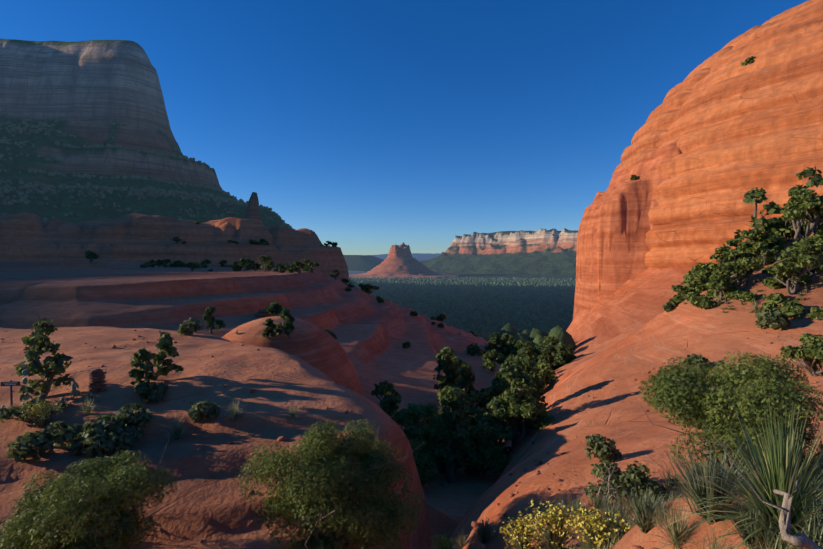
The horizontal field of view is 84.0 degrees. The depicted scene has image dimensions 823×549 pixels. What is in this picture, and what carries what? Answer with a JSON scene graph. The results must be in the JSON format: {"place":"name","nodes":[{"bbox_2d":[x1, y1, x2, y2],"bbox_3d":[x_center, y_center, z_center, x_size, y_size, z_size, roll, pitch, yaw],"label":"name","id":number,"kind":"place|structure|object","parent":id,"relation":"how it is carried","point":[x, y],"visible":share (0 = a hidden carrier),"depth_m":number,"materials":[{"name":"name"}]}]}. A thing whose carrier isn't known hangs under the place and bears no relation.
{"place":"outdoors","nodes":[
{"label":"outdoors","id":0,"kind":"place"},
{"bbox_2d":[0,154,692,541],"bbox_3d":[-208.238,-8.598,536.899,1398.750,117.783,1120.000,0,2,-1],"label":"rock ledge","id":1,"kind":"object","parent":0,"point":[34,250],"visible":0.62,"depth_m":161.00,"materials":[{"name":"stone"}]},
{"bbox_2d":[0,39,289,228],"bbox_3d":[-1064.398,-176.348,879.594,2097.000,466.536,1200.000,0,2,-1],"label":"mesa","id":2,"kind":"structure","parent":1,"relation":"on","point":[93,88],"depth_m":725.13,"materials":[{"name":"stone"}]},
{"bbox_2d":[0,117,399,292],"bbox_3d":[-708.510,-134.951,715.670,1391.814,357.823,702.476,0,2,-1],"label":"hillside trees","id":3,"kind":"object","parent":2,"relation":"on","point":[138,192],"visible":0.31,"depth_m":632.51,"materials":[{"name":"plant"}]},
{"bbox_2d":[85,221,488,355],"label":"terrace trees","id":4,"kind":"object","parent":1,"relation":"on","point":[274,308],"visible":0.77,"depth_m":169.63,"materials":[{"name":"green plant"}]},
{"bbox_2d":[500,333,513,354],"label":"gully tree","id":5,"kind":"object","parent":1,"relation":"on","point":[504,338],"visible":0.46,"depth_m":107.56,"materials":[{"name":"green plant"}]},
{"bbox_2d":[566,140,681,332],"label":"buttress rock","id":6,"kind":"object","parent":1,"relation":"on","point":[627,212],"visible":0.27,"depth_m":150.69,"materials":[{"name":"stone"}]},
{"bbox_2d":[613,0,822,267],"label":"dome rock","id":7,"kind":"object","parent":1,"relation":"on","point":[730,123],"visible":0.77,"depth_m":129.87,"materials":[{"name":"stone"}]},
{"bbox_2d":[741,56,755,65],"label":"shrub","id":8,"kind":"object","parent":7,"relation":"on","point":[748,60],"visible":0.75,"depth_m":135.74,"materials":[{"name":"green plant"}]},
{"bbox_2d":[343,255,383,271],"bbox_3d":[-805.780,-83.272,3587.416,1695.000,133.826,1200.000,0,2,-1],"label":"distant mesa","id":9,"kind":"structure","parent":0,"point":[366,263],"depth_m":3173.97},
{"bbox_2d":[0,0,807,254],"label":"sky","id":10,"kind":"structure","parent":0,"point":[369,127],"materials":[{"name":"blue"}]},
{"bbox_2d":[370,253,440,261],"bbox_3d":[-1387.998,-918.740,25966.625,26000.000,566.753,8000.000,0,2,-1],"label":"hills","id":11,"kind":"structure","parent":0,"point":[421,256],"depth_m":23544.60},
{"bbox_2d":[349,242,461,278],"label":"butte","id":12,"kind":"object","parent":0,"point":[399,261],"visible":0.75,"depth_m":2098.82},
{"bbox_2d":[0,220,822,548],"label":"terrain","id":13,"kind":"structure","parent":0,"point":[206,504],"depth_m":22.39,"materials":[{"name":"stone"}]},
{"bbox_2d":[1,380,19,410],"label":"trail sign","id":14,"kind":"object","parent":13,"relation":"on","point":[11,383],"visible":0.88,"depth_m":16.49,"materials":[{"name":"brown"}]},
{"bbox_2d":[1,369,32,407],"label":"prickly pear","id":15,"kind":"object","parent":13,"relation":"on","point":[26,396],"visible":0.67,"depth_m":17.09,"materials":[{"name":"green plant"}]},
{"bbox_2d":[0,396,51,422],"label":"shrub","id":16,"kind":"object","parent":13,"relation":"on","point":[7,413],"visible":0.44,"depth_m":15.87,"materials":[{"name":"green plant"}]},
{"bbox_2d":[14,318,72,398],"bbox_3d":[-14.503,3.421,17.991,2.086,3.528,1.732,1,2,43],"label":"juniper tree","id":17,"kind":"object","parent":13,"relation":"on","point":[37,341],"depth_m":17.67,"materials":[{"name":"green plant"}]},
{"bbox_2d":[19,399,67,427],"bbox_3d":[-12.735,4.829,15.769,1.337,0.904,1.251,0,2,-1],"label":"rabbitbrush","id":18,"kind":"object","parent":13,"relation":"on","point":[40,419],"visible":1,"depth_m":15.66,"materials":[{"name":"green"}]},
{"bbox_2d":[6,421,83,463],"bbox_3d":[-11.587,5.375,14.530,1.190,1.152,2.003,1,2,34],"label":"shrub","id":19,"kind":"object","parent":13,"relation":"on","point":[31,444],"visible":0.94,"depth_m":14.17,"materials":[{"name":"green plant"}]},
{"bbox_2d":[53,394,71,409],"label":"agave","id":20,"kind":"object","parent":13,"relation":"on","point":[62,401],"visible":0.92,"depth_m":17.01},
{"bbox_2d":[70,378,79,398],"bbox_3d":[-13.020,4.370,17.705,0.317,0.810,0.714,-1,2,-39],"label":"prickly pear","id":21,"kind":"object","parent":13,"relation":"on","point":[74,392],"visible":1,"depth_m":17.57,"materials":[{"name":"green plant"}]},
{"bbox_2d":[79,391,94,402],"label":"grass tuft","id":22,"kind":"object","parent":13,"relation":"on","point":[88,396],"visible":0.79,"depth_m":17.23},
{"bbox_2d":[0,434,177,548],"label":"bush","id":23,"kind":"object","parent":13,"relation":"on","point":[96,492],"visible":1,"depth_m":9.87,"materials":[{"name":"green plant"}]},
{"bbox_2d":[78,400,103,417],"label":"grass tuft","id":24,"kind":"object","parent":13,"relation":"on","point":[88,409],"visible":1,"depth_m":16.53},
{"bbox_2d":[89,367,106,392],"bbox_3d":[-12.413,4.179,18.105,0.592,0.895,0.598,0,2,-1],"label":"rock cairn","id":25,"kind":"object","parent":13,"relation":"on","point":[97,378],"visible":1,"depth_m":17.96,"materials":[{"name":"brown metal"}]},
{"bbox_2d":[67,413,136,458],"bbox_3d":[-10.005,5.246,14.780,1.854,1.391,1.521,0,2,-1],"label":"shrub","id":26,"kind":"object","parent":13,"relation":"on","point":[101,435],"visible":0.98,"depth_m":14.51,"materials":[{"name":"green plant"}]},
{"bbox_2d":[114,403,154,445],"bbox_3d":[-9.688,5.079,15.683,1.560,1.293,1.854,0,2,-1],"label":"shrub","id":27,"kind":"object","parent":13,"relation":"on","point":[130,419],"visible":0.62,"depth_m":15.54,"materials":[{"name":"green plant"}]},
{"bbox_2d":[128,347,157,386],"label":"tree","id":28,"kind":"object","parent":13,"relation":"on","point":[142,355],"depth_m":18.40,"materials":[{"name":"green plant"}]},
{"bbox_2d":[133,380,168,403],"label":"shrub","id":29,"kind":"object","parent":13,"relation":"on","point":[143,391],"visible":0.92,"depth_m":17.52,"materials":[{"name":"green plant"}]},
{"bbox_2d":[148,389,166,401],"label":"agave","id":30,"kind":"object","parent":13,"relation":"on","point":[157,400],"visible":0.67,"depth_m":17.43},
{"bbox_2d":[153,332,183,380],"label":"juniper tree","id":31,"kind":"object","parent":13,"relation":"on","point":[165,345],"depth_m":19.22,"materials":[{"name":"green plant"}]},
{"bbox_2d":[156,412,193,445],"bbox_3d":[-8.002,5.324,15.724,1.440,1.278,1.505,0,2,-1],"label":"grass tuft","id":32,"kind":"object","parent":13,"relation":"on","point":[177,434],"visible":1,"depth_m":15.58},
{"bbox_2d":[177,318,202,335],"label":"shrub","id":33,"kind":"object","parent":13,"relation":"on","point":[190,326],"visible":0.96,"depth_m":33.13,"materials":[{"name":"green plant"}]},
{"bbox_2d":[187,400,219,421],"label":"shrub","id":34,"kind":"object","parent":13,"relation":"on","point":[200,410],"visible":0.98,"depth_m":16.19,"materials":[{"name":"green plant"}]},
{"bbox_2d":[201,306,226,333],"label":"juniper","id":35,"kind":"object","parent":13,"relation":"on","point":[208,318],"visible":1,"depth_m":67.89,"materials":[{"name":"green plant"}]},
{"bbox_2d":[219,398,246,425],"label":"grass tuft","id":36,"kind":"object","parent":13,"relation":"on","point":[233,414],"visible":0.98,"depth_m":16.22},
{"bbox_2d":[255,309,270,317],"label":"boulder","id":37,"kind":"object","parent":13,"relation":"on","point":[263,313],"visible":0.9,"depth_m":84.28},
{"bbox_2d":[262,318,276,338],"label":"juniper tree","id":38,"kind":"object","parent":13,"relation":"on","point":[271,325],"visible":1,"depth_m":44.24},
{"bbox_2d":[275,308,294,337],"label":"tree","id":39,"kind":"object","parent":13,"relation":"on","point":[288,318],"visible":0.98,"depth_m":45.16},
{"bbox_2d":[283,400,301,419],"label":"grass tuft","id":40,"kind":"object","parent":13,"relation":"on","point":[293,413],"visible":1,"depth_m":16.45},
{"bbox_2d":[235,418,425,548],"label":"bush","id":41,"kind":"object","parent":13,"relation":"on","point":[319,489],"visible":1,"depth_m":10.92,"materials":[{"name":"green plant"}]},
{"bbox_2d":[371,380,401,406],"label":"gully tree","id":42,"kind":"object","parent":13,"relation":"on","point":[382,388],"visible":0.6,"depth_m":45.08,"materials":[{"name":"green plant"}]},
{"bbox_2d":[379,391,398,420],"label":"gully tree","id":43,"kind":"object","parent":13,"relation":"on","point":[388,403],"visible":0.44,"depth_m":35.24,"materials":[{"name":"green plant"}]},
{"bbox_2d":[1,325,822,548],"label":"scattered pebbles","id":44,"kind":"object","parent":13,"relation":"on","point":[537,472],"visible":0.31,"depth_m":21.92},
{"bbox_2d":[164,380,659,548],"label":"loose rocks","id":45,"kind":"object","parent":13,"relation":"on","point":[285,438],"visible":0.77,"depth_m":14.11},
{"bbox_2d":[391,403,446,446],"bbox_3d":[0.444,10.466,29.207,4.151,4.401,4.045,0,2,13],"label":"gully tree","id":46,"kind":"object","parent":13,"relation":"on","point":[410,416],"visible":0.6,"depth_m":28.89,"materials":[{"name":"green plant"}]},
{"bbox_2d":[407,438,439,484],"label":"gully tree","id":47,"kind":"object","parent":13,"relation":"on","point":[422,461],"visible":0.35,"depth_m":25.07,"materials":[{"name":"green plant"}]},
{"bbox_2d":[422,430,455,472],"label":"gully tree","id":48,"kind":"object","parent":13,"relation":"on","point":[430,449],"visible":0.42,"depth_m":27.72,"materials":[{"name":"green plant"}]},
{"bbox_2d":[430,533,455,548],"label":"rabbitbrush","id":49,"kind":"object","parent":13,"relation":"on","point":[445,542],"visible":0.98,"depth_m":13.58,"materials":[{"name":"green"}]},
{"bbox_2d":[433,346,458,390],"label":"gully tree","id":50,"kind":"object","parent":13,"relation":"on","point":[445,362],"visible":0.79,"depth_m":51.94,"materials":[{"name":"green plant"}]},
{"bbox_2d":[427,385,470,429],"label":"gully tree","id":51,"kind":"object","parent":13,"relation":"on","point":[440,395],"visible":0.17,"depth_m":36.92,"materials":[{"name":"green plant"}]},
{"bbox_2d":[438,368,464,387],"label":"gully tree","id":52,"kind":"object","parent":13,"relation":"on","point":[444,380],"visible":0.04,"depth_m":57.92,"materials":[{"name":"green plant"}]},
{"bbox_2d":[429,387,479,482],"bbox_3d":[2.312,9.493,26.747,2.826,5.905,3.150,1,2,31],"label":"gully tree","id":53,"kind":"object","parent":13,"relation":"on","point":[457,435],"visible":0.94,"depth_m":26.21,"materials":[{"name":"green plant"}]},
{"bbox_2d":[451,355,463,367],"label":"gully tree","id":54,"kind":"object","parent":13,"relation":"on","point":[458,362],"visible":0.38,"depth_m":70.44,"materials":[{"name":"green plant"}]},
{"bbox_2d":[449,529,470,548],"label":"grass tuft","id":55,"kind":"object","parent":13,"relation":"on","point":[461,542],"visible":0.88,"depth_m":12.49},
{"bbox_2d":[453,362,477,405],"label":"gully tree","id":56,"kind":"object","parent":13,"relation":"on","point":[467,381],"visible":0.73,"depth_m":48.67,"materials":[{"name":"green plant"}]},
{"bbox_2d":[454,404,490,425],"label":"gully tree","id":57,"kind":"object","parent":13,"relation":"on","point":[474,413],"visible":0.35,"depth_m":35.82,"materials":[{"name":"green plant"}]},
{"bbox_2d":[445,423,509,475],"bbox_3d":[3.976,10.838,27.932,4.198,3.662,3.732,0,2,-1],"label":"gully tree","id":58,"kind":"object","parent":13,"relation":"on","point":[483,437],"visible":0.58,"depth_m":27.39,"materials":[{"name":"green plant"}]},
{"bbox_2d":[464,389,495,413],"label":"gully tree","id":59,"kind":"object","parent":13,"relation":"on","point":[482,399],"visible":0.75,"depth_m":47.68,"materials":[{"name":"green plant"}]},
{"bbox_2d":[469,517,500,542],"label":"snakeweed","id":60,"kind":"object","parent":13,"relation":"on","point":[484,533],"visible":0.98,"depth_m":11.48,"materials":[{"name":"green"}]},
{"bbox_2d":[480,349,504,371],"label":"gully tree","id":61,"kind":"object","parent":13,"relation":"on","point":[490,358],"visible":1,"depth_m":84.80,"materials":[{"name":"green plant"}]},
{"bbox_2d":[483,385,503,410],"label":"gully tree","id":62,"kind":"object","parent":13,"relation":"on","point":[497,394],"visible":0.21,"depth_m":48.97,"materials":[{"name":"green plant"}]},
{"bbox_2d":[478,396,515,465],"bbox_3d":[5.565,10.454,29.931,2.451,4.969,2.486,0,2,12],"label":"gully tree","id":63,"kind":"object","parent":13,"relation":"on","point":[499,410],"visible":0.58,"depth_m":29.52,"materials":[{"name":"green plant"}]},
{"bbox_2d":[487,332,506,354],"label":"gully tree","id":64,"kind":"object","parent":13,"relation":"on","point":[496,341],"visible":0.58,"depth_m":100.25,"materials":[{"name":"green plant"}]},
{"bbox_2d":[491,373,504,386],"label":"gully tree","id":65,"kind":"object","parent":13,"relation":"on","point":[497,379],"visible":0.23,"depth_m":52.34,"materials":[{"name":"green plant"}]},
{"bbox_2d":[494,379,511,392],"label":"gully tree","id":66,"kind":"object","parent":13,"relation":"on","point":[502,385],"visible":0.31,"depth_m":47.98,"materials":[{"name":"green plant"}]},
{"bbox_2d":[504,354,514,366],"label":"gully tree","id":67,"kind":"object","parent":13,"relation":"on","point":[508,359],"visible":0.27,"depth_m":78.72,"materials":[{"name":"green plant"}]},
{"bbox_2d":[487,357,537,449],"bbox_3d":[6.729,8.513,30.416,2.879,6.141,3.539,-1,2,-32],"label":"gully tree","id":68,"kind":"object","parent":13,"relation":"on","point":[517,378],"visible":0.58,"depth_m":29.66,"materials":[{"name":"green plant"}]},
{"bbox_2d":[495,394,532,434],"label":"gully tree","id":69,"kind":"object","parent":13,"relation":"on","point":[519,430],"visible":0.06,"depth_m":31.42,"materials":[{"name":"green plant"}]},
{"bbox_2d":[494,515,546,548],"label":"rabbitbrush","id":70,"kind":"object","parent":13,"relation":"on","point":[521,542],"visible":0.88,"depth_m":9.27,"materials":[{"name":"yellow"}]},
{"bbox_2d":[516,347,533,372],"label":"gully tree","id":71,"kind":"object","parent":13,"relation":"on","point":[523,352],"visible":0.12,"depth_m":68.85,"materials":[{"name":"green plant"}]},
{"bbox_2d":[518,340,538,360],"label":"gully tree","id":72,"kind":"object","parent":13,"relation":"on","point":[527,344],"visible":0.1,"depth_m":89.61,"materials":[{"name":"green plant"}]},
{"bbox_2d":[510,356,547,406],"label":"gully tree","id":73,"kind":"object","parent":13,"relation":"on","point":[530,367],"visible":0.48,"depth_m":34.38,"materials":[{"name":"green plant"}]},
{"bbox_2d":[504,395,554,438],"bbox_3d":[7.539,9.333,29.682,3.460,3.005,3.406,1,2,29],"label":"gully tree","id":74,"kind":"object","parent":13,"relation":"on","point":[531,407],"visible":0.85,"depth_m":29.20,"materials":[{"name":"green plant"}]},
{"bbox_2d":[482,331,576,372],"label":"valley trees","id":75,"kind":"object","parent":13,"relation":"on","point":[537,352],"visible":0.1,"depth_m":95.98,"materials":[{"name":"green plant"}]},
{"bbox_2d":[534,362,551,372],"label":"gully tree","id":76,"kind":"object","parent":13,"relation":"on","point":[544,365],"visible":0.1,"depth_m":64.48,"materials":[{"name":"green plant"}]},
{"bbox_2d":[537,368,557,389],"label":"gully tree","id":77,"kind":"object","parent":13,"relation":"on","point":[547,377],"visible":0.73,"depth_m":59.79,"materials":[{"name":"green plant"}]},
{"bbox_2d":[538,345,556,369],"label":"gully tree","id":78,"kind":"object","parent":13,"relation":"on","point":[548,352],"visible":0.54,"depth_m":82.77,"materials":[{"name":"green plant"}]},
{"bbox_2d":[518,498,585,548],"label":"rabbitbrush","id":79,"kind":"object","parent":13,"relation":"on","point":[552,537],"visible":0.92,"depth_m":8.47,"materials":[{"name":"yellow"}]},
{"bbox_2d":[540,493,568,516],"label":"grass tuft","id":80,"kind":"object","parent":13,"relation":"on","point":[557,503],"visible":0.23,"depth_m":10.68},
{"bbox_2d":[552,342,567,366],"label":"gully tree","id":81,"kind":"object","parent":13,"relation":"on","point":[561,351],"visible":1,"depth_m":86.90,"materials":[{"name":"green plant"}]},
{"bbox_2d":[564,502,631,548],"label":"rabbitbrush","id":82,"kind":"object","parent":13,"relation":"on","point":[594,526],"visible":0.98,"depth_m":6.91,"materials":[{"name":"yellow"}]},
{"bbox_2d":[576,464,623,506],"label":"dead twigs","id":83,"kind":"object","parent":13,"relation":"on","point":[608,485],"visible":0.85,"depth_m":10.49,"materials":[{"name":"grey wood"}]},
{"bbox_2d":[574,504,630,544],"bbox_3d":[3.115,4.164,7.375,1.112,0.960,0.998,-1,2,-28],"label":"grass tuft","id":84,"kind":"object","parent":13,"relation":"on","point":[607,517],"depth_m":7.47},
{"bbox_2d":[584,433,621,461],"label":"shrub","id":85,"kind":"object","parent":13,"relation":"on","point":[601,448],"visible":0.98,"depth_m":14.15,"materials":[{"name":"green plant"}]},
{"bbox_2d":[584,460,629,501],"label":"juniper","id":86,"kind":"object","parent":13,"relation":"on","point":[601,468],"visible":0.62,"depth_m":11.13,"materials":[{"name":"green plant"}]},
{"bbox_2d":[616,461,667,503],"bbox_3d":[5.202,4.817,10.263,1.017,1.074,0.978,-1,2,-33],"label":"juniper","id":87,"kind":"object","parent":13,"relation":"on","point":[632,474],"visible":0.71,"depth_m":10.25,"materials":[{"name":"green plant"}]},
{"bbox_2d":[608,481,680,532],"bbox_3d":[2.839,2.853,5.507,0.882,0.474,0.792,1,2,31],"label":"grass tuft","id":88,"kind":"object","parent":13,"relation":"on","point":[643,504],"visible":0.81,"depth_m":5.46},
{"bbox_2d":[662,301,675,311],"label":"shrub","id":89,"kind":"object","parent":13,"relation":"on","point":[669,306],"visible":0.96,"depth_m":48.15,"materials":[{"name":"green plant"}]},
{"bbox_2d":[639,489,700,548],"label":"grass tuft","id":90,"kind":"object","parent":13,"relation":"on","point":[675,534],"visible":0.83,"depth_m":4.58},
{"bbox_2d":[556,440,821,548],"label":"grass cover","id":91,"kind":"object","parent":13,"relation":"on","point":[714,536],"depth_m":5.30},
{"bbox_2d":[562,458,822,548],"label":"shrubs","id":92,"kind":"object","parent":13,"relation":"on","point":[815,532],"visible":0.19,"depth_m":6.87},
{"bbox_2d":[629,442,760,524],"bbox_3d":[2.858,2.053,4.479,1.274,0.673,1.260,0,2,-1],"label":"grass tuft","id":93,"kind":"object","parent":13,"relation":"on","point":[699,491],"visible":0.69,"depth_m":4.40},
{"bbox_2d":[681,354,710,370],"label":"shrub","id":94,"kind":"object","parent":13,"relation":"on","point":[701,357],"visible":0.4,"depth_m":30.17,"materials":[{"name":"green plant"}]},
{"bbox_2d":[631,350,822,492],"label":"shrub","id":95,"kind":"object","parent":13,"relation":"on","point":[695,396],"visible":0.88,"depth_m":8.92,"materials":[{"name":"green plant"}]},
{"bbox_2d":[710,247,749,261],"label":"shrub","id":96,"kind":"object","parent":13,"relation":"on","point":[733,255],"visible":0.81,"depth_m":46.05,"materials":[{"name":"green plant"}]},
{"bbox_2d":[649,389,822,548],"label":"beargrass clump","id":97,"kind":"object","parent":13,"relation":"on","point":[782,475],"visible":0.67,"depth_m":3.61,"materials":[{"name":"plant"}]},
{"bbox_2d":[669,195,822,318],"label":"slope shrubs","id":98,"kind":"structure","parent":13,"relation":"on","point":[759,246],"depth_m":43.25,"materials":[{"name":"green plant"}]},
{"bbox_2d":[707,494,797,548],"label":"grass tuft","id":99,"kind":"object","parent":13,"relation":"on","point":[752,537],"visible":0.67,"depth_m":3.62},
{"bbox_2d":[750,302,761,311],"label":"grass tuft","id":100,"kind":"object","parent":13,"relation":"on","point":[755,307],"visible":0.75,"depth_m":37.71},
{"bbox_2d":[734,187,784,252],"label":"tree","id":101,"kind":"object","parent":13,"relation":"on","point":[752,194],"visible":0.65,"depth_m":47.67,"materials":[{"name":"green plant"}]},
{"bbox_2d":[755,307,791,329],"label":"shrub","id":102,"kind":"object","parent":13,"relation":"on","point":[774,318],"visible":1,"depth_m":33.95,"materials":[{"name":"green plant"}]},
{"bbox_2d":[749,481,821,548],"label":"dead branch","id":103,"kind":"object","parent":13,"relation":"on","point":[801,540],"visible":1,"depth_m":2.85,"materials":[{"name":"grey wood"}]},
{"bbox_2d":[767,251,821,294],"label":"tree","id":104,"kind":"object","parent":13,"relation":"on","point":[788,272],"visible":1,"depth_m":38.01,"materials":[{"name":"green plant"}]},
{"bbox_2d":[780,333,822,376],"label":"tree","id":105,"kind":"object","parent":13,"relation":"on","point":[809,354],"visible":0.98,"depth_m":24.31,"materials":[{"name":"green plant"}]},
{"bbox_2d":[780,188,822,241],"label":"tree","id":106,"kind":"object","parent":13,"relation":"on","point":[795,211],"visible":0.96,"depth_m":43.92,"materials":[{"name":"green plant"}]},
{"bbox_2d":[788,166,822,197],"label":"tree","id":107,"kind":"object","parent":13,"relation":"on","point":[815,178],"visible":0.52,"depth_m":49.91,"materials":[{"name":"green plant"}]},
{"bbox_2d":[801,443,822,493],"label":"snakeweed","id":108,"kind":"object","parent":13,"relation":"on","point":[817,468],"visible":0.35,"depth_m":4.46,"materials":[{"name":"green"}]},
{"bbox_2d":[348,271,490,285],"bbox_3d":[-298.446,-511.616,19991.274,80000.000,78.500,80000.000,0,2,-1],"label":"valley ground","id":109,"kind":"structure","parent":0,"point":[354,272],"depth_m":3652.64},
{"bbox_2d":[349,276,575,349],"bbox_3d":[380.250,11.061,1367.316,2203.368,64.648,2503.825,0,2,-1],"label":"forest trees","id":110,"kind":"object","parent":109,"relation":"on","point":[505,286],"visible":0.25,"depth_m":695.80,"materials":[{"name":"plant"}]},
{"bbox_2d":[370,292,574,338],"bbox_3d":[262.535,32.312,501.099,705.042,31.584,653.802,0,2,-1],"label":"forest","id":111,"kind":"object","parent":109,"relation":"on","point":[422,307],"visible":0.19,"depth_m":526.38,"materials":[{"name":"plant"}]},
{"bbox_2d":[395,228,577,280],"bbox_3d":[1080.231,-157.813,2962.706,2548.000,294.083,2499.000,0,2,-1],"label":"mesa","id":112,"kind":"structure","parent":109,"relation":"on","point":[541,252],"depth_m":2517.19,"materials":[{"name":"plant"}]},
{"bbox_2d":[682,219,822,319],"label":"slope grass","id":113,"kind":"structure","parent":0,"point":[764,295],"depth_m":39.62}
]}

